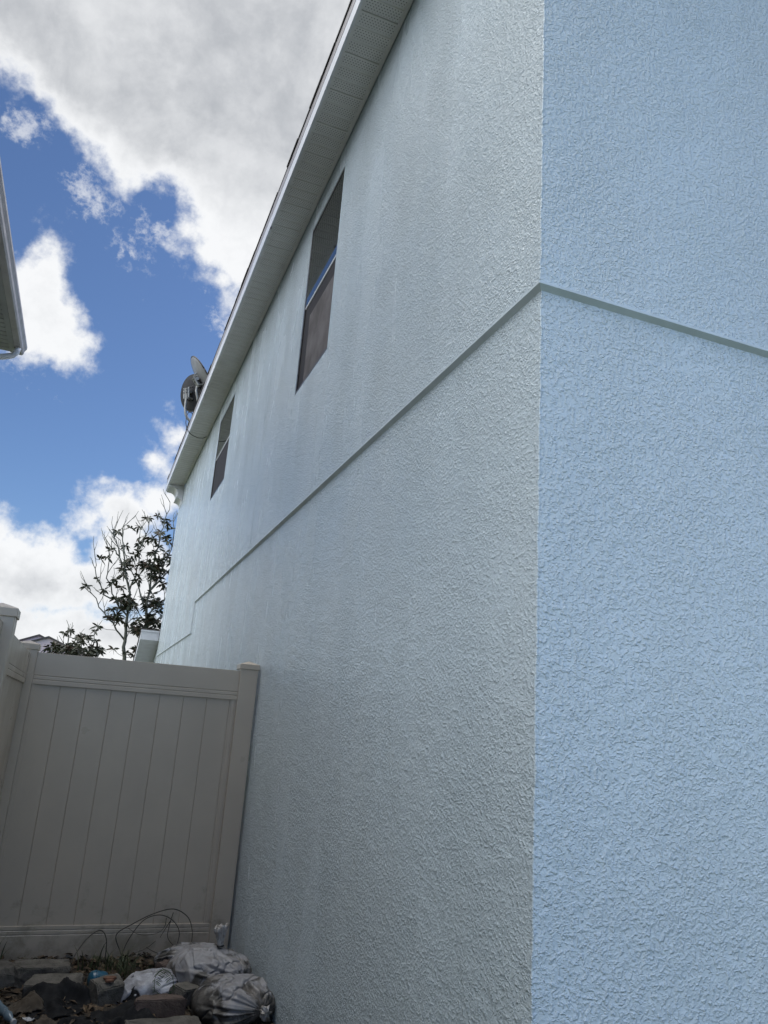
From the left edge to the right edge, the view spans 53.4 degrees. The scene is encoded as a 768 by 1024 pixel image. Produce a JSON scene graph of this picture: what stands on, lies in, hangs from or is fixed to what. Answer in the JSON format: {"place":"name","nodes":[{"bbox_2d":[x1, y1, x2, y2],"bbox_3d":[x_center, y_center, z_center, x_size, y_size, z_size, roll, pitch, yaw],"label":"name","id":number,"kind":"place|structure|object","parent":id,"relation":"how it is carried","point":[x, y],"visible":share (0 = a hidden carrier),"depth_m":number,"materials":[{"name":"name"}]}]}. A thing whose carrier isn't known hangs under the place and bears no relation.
{"place":"outdoors","nodes":[
{"label":"outdoors","id":0,"kind":"place"},
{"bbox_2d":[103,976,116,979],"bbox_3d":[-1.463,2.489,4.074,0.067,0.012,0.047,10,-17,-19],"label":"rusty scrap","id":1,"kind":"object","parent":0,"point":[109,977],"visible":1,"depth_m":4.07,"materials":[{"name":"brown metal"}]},
{"bbox_2d":[0,956,270,1023],"bbox_3d":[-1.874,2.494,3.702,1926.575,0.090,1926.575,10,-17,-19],"label":"ground","id":2,"kind":"structure","parent":0,"point":[18,996],"depth_m":4.12,"materials":[{"name":"soil"}]},
{"bbox_2d":[0,958,14,992],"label":"broken block","id":3,"kind":"object","parent":2,"relation":"on","point":[7,975],"depth_m":4.18,"materials":[{"name":"concrete"}]},
{"bbox_2d":[0,1000,16,1023],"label":"plastic bottle","id":4,"kind":"object","parent":2,"relation":"on","point":[6,1013],"visible":1,"depth_m":3.65,"materials":[{"name":"blue plastic"}]},
{"bbox_2d":[0,160,26,359],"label":"neighbour house","id":5,"kind":"structure","parent":2,"relation":"on","point":[13,341],"depth_m":8.06,"materials":[{"name":"paint"}]},
{"bbox_2d":[0,603,30,796],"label":"vinyl fence","id":6,"kind":"object","parent":2,"relation":"on","point":[15,653],"visible":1,"depth_m":4.11,"materials":[{"name":"white plastic"}]},
{"bbox_2d":[3,990,44,1014],"bbox_3d":[-1.832,2.496,3.894,0.153,0.073,0.164,-11,-22,42],"label":"brown wrapper","id":7,"kind":"object","parent":2,"relation":"on","point":[33,1000],"visible":0.95,"depth_m":3.88,"materials":[{"name":"paper"}]},
{"bbox_2d":[12,959,70,989],"bbox_3d":[-1.941,2.620,4.307,0.315,0.138,0.196,14,-19,-22],"label":"broken block","id":8,"kind":"object","parent":2,"relation":"on","point":[25,970],"depth_m":4.26,"materials":[{"name":"concrete"}]},
{"bbox_2d":[19,634,84,655],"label":"gabled house","id":9,"kind":"structure","parent":2,"relation":"on","point":[41,640],"depth_m":42.87,"materials":[{"name":"grey paint"}]},
{"bbox_2d":[21,973,83,998],"bbox_3d":[-1.783,2.576,4.115,0.301,0.106,0.174,5,-13,-12],"label":"broken block","id":10,"kind":"object","parent":2,"relation":"on","point":[35,979],"depth_m":4.14,"materials":[{"name":"concrete"}]},
{"bbox_2d":[22,976,93,1019],"bbox_3d":[-1.685,2.531,3.985,0.366,0.138,0.285,12,-18,-26],"label":"landscape fabric","id":11,"kind":"object","parent":2,"relation":"on","point":[52,995],"visible":0.84,"depth_m":3.99,"materials":[{"name":"black fabric"}]},
{"bbox_2d":[41,621,105,657],"bbox_3d":[-6.547,4.031,16.144,1.876,3.569,1.723,10,-17,-19],"label":"broadleaf tree","id":12,"kind":"object","parent":2,"relation":"on","point":[74,648],"visible":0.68,"depth_m":16.26,"materials":[{"name":"green plant"}]},
{"bbox_2d":[70,930,106,964],"bbox_3d":[-1.768,2.586,4.466,0.081,0.191,0.382,-1,-17,17],"label":"dry stalk","id":13,"kind":"object","parent":2,"relation":"on","point":[87,938],"visible":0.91,"depth_m":4.61,"materials":[{"name":"brown plant"}]},
{"bbox_2d":[74,941,120,971],"bbox_3d":[-1.721,2.678,4.591,0.248,0.190,0.179,16,-20,-37],"label":"grass tuft","id":14,"kind":"object","parent":2,"relation":"on","point":[91,966],"visible":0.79,"depth_m":4.58,"materials":[{"name":"green plant"}]},
{"bbox_2d":[88,973,124,1007],"bbox_3d":[-1.478,2.566,4.061,0.172,0.152,0.150,14,-15,-41],"label":"broken block","id":15,"kind":"object","parent":2,"relation":"on","point":[102,992],"depth_m":4.02,"materials":[{"name":"concrete"}]},
{"bbox_2d":[105,979,113,982],"bbox_3d":[-1.452,2.481,4.038,0.046,0.012,0.024,10,-17,-19],"label":"rusty scrap","id":16,"kind":"object","parent":15,"relation":"on","point":[109,980],"visible":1,"depth_m":4.03,"materials":[{"name":"brown metal"}]},
{"bbox_2d":[57,1000,156,1023],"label":"landscape fabric","id":17,"kind":"object","parent":2,"relation":"on","point":[122,1013],"visible":0.83,"depth_m":3.81,"materials":[{"name":"black fabric"}]},
{"bbox_2d":[33,1014,74,1023],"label":"brown wrapper","id":18,"kind":"object","parent":17,"relation":"on","point":[43,1019],"visible":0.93,"depth_m":3.70,"materials":[{"name":"paper"}]},
{"bbox_2d":[72,954,153,978],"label":"grass","id":19,"kind":"structure","parent":2,"relation":"on","point":[119,965],"depth_m":4.69,"materials":[{"name":"green plant"}]},
{"bbox_2d":[96,942,148,977],"bbox_3d":[-1.589,2.693,4.566,0.311,0.185,0.171,20,-22,-43],"label":"grass tuft","id":20,"kind":"object","parent":2,"relation":"on","point":[122,967],"visible":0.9,"depth_m":4.56,"materials":[{"name":"green plant"}]},
{"bbox_2d":[79,489,177,659],"bbox_3d":[-6.546,3.172,20.912,3.794,7.877,2.059,10,-17,-19],"label":"broadleaf tree","id":21,"kind":"object","parent":2,"relation":"on","point":[128,604],"visible":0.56,"depth_m":20.98,"materials":[{"name":"green plant"}]},
{"bbox_2d":[0,640,259,960],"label":"vinyl fence","id":22,"kind":"object","parent":2,"relation":"on","point":[122,796],"visible":0.81,"depth_m":5.07,"materials":[{"name":"white plastic"}]},
{"bbox_2d":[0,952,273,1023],"bbox_3d":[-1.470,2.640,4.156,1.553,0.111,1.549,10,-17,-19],"label":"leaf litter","id":23,"kind":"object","parent":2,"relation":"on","point":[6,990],"visible":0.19,"depth_m":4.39,"materials":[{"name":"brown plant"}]},
{"bbox_2d":[22,1017,34,1021],"bbox_3d":[-1.733,2.471,3.720,0.055,0.014,0.040,-9,-20,38],"label":"paper scrap","id":24,"kind":"object","parent":23,"relation":"on","point":[27,1019],"visible":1,"depth_m":3.72,"materials":[{"name":"white paper"}]},
{"bbox_2d":[87,970,107,985],"bbox_3d":[-1.577,2.570,4.197,0.102,0.091,0.091,15,-19,-33],"label":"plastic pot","id":25,"kind":"object","parent":23,"relation":"on","point":[94,974],"visible":0.5,"depth_m":4.18,"materials":[{"name":"blue plastic"}]},
{"bbox_2d":[152,968,174,993],"bbox_3d":[-1.169,2.505,4.066,0.129,0.134,0.011,10,-17,-19],"label":"crumpled plastic bag","id":26,"kind":"object","parent":23,"relation":"on","point":[154,989],"visible":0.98,"depth_m":4.07,"materials":[{"name":"white plastic"}]},
{"bbox_2d":[122,986,156,1001],"bbox_3d":[-1.279,2.576,4.062,0.196,0.097,0.115,14,-19,-31],"label":"landscape fabric","id":27,"kind":"object","parent":2,"relation":"on","point":[131,996],"visible":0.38,"depth_m":4.04,"materials":[{"name":"black fabric"}]},
{"bbox_2d":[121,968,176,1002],"bbox_3d":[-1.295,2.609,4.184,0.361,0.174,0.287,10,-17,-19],"label":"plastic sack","id":28,"kind":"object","parent":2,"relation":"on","point":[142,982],"visible":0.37,"depth_m":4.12,"materials":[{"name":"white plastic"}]},
{"bbox_2d":[115,908,192,961],"bbox_3d":[-1.407,2.622,4.686,0.462,0.330,0.104,10,-17,-19],"label":"dry vine","id":29,"kind":"object","parent":2,"relation":"on","point":[155,933],"visible":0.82,"depth_m":4.70,"materials":[{"name":"brown plant"}]},
{"bbox_2d":[134,993,186,1017],"bbox_3d":[-1.162,2.561,3.924,0.262,0.124,0.128,13,-24,-23],"label":"broken block","id":30,"kind":"object","parent":2,"relation":"on","point":[164,1005],"depth_m":3.90,"materials":[{"name":"concrete"}]},
{"bbox_2d":[124,1015,200,1023],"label":"paving slab","id":31,"kind":"object","parent":2,"relation":"on","point":[187,1019],"depth_m":3.75,"materials":[{"name":"concrete"}]},
{"bbox_2d":[155,959,169,967],"bbox_3d":[-1.269,2.672,4.421,0.101,0.123,0.114,6,-18,32],"label":"broken block","id":32,"kind":"object","parent":2,"relation":"on","point":[163,964],"depth_m":4.40,"materials":[{"name":"concrete"}]},
{"bbox_2d":[153,942,198,965],"bbox_3d":[-1.213,2.712,4.616,0.358,0.193,0.315,10,-17,-19],"label":"plastic sack","id":33,"kind":"object","parent":2,"relation":"on","point":[168,953],"visible":0.29,"depth_m":4.56,"materials":[{"name":"white plastic"}]},
{"bbox_2d":[169,981,198,1009],"bbox_3d":[-1.066,2.616,4.102,0.132,0.137,0.158,-3,-21,40],"label":"broken block","id":34,"kind":"object","parent":2,"relation":"on","point":[186,989],"depth_m":4.07,"materials":[{"name":"concrete"}]},
{"bbox_2d":[166,922,251,985],"bbox_3d":[-0.983,2.557,4.357,0.492,0.392,0.400,-7,-19,33],"label":"tied sack","id":35,"kind":"object","parent":2,"relation":"on","point":[199,963],"visible":0.53,"depth_m":4.27,"materials":[{"name":"white plastic"}]},
{"bbox_2d":[190,973,275,1023],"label":"tied sack","id":36,"kind":"object","parent":2,"relation":"on","point":[230,998],"visible":0.98,"depth_m":3.86,"materials":[{"name":"white plastic"}]},
{"bbox_2d":[133,0,767,1023],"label":"stucco house","id":37,"kind":"structure","parent":2,"relation":"on","point":[467,482],"depth_m":2.81,"materials":[{"name":"paint"}]},
{"bbox_2d":[180,374,202,422],"bbox_3d":[-3.007,-1.773,12.182,0.470,0.847,0.506,10,-17,-19],"label":"satellite dish","id":38,"kind":"object","parent":37,"relation":"on","point":[188,398],"visible":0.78,"depth_m":12.13,"materials":[{"name":"metal"}]},
{"bbox_2d":[191,356,206,399],"bbox_3d":[-2.869,-1.954,12.050,0.612,0.941,0.629,-6,-19,31],"label":"satellite dish","id":39,"kind":"object","parent":37,"relation":"on","point":[199,371],"visible":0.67,"depth_m":11.96,"materials":[{"name":"grey metal"}]},
{"bbox_2d":[210,392,235,499],"bbox_3d":[-2.055,-0.814,9.888,0.088,1.147,1.132,10,-17,-19],"label":"window","id":40,"kind":"structure","parent":37,"relation":"in","point":[225,426],"depth_m":9.90,"materials":[{"name":"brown glass"}]},
{"bbox_2d":[295,164,345,394],"bbox_3d":[-0.453,-1.732,5.821,0.088,1.507,0.892,10,-17,-19],"label":"window","id":41,"kind":"structure","parent":37,"relation":"in","point":[325,238],"depth_m":5.79,"materials":[{"name":"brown glass"}]},
{"bbox_2d":[0,0,349,660],"label":"sky","id":42,"kind":"structure","parent":0,"point":[146,146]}
]}

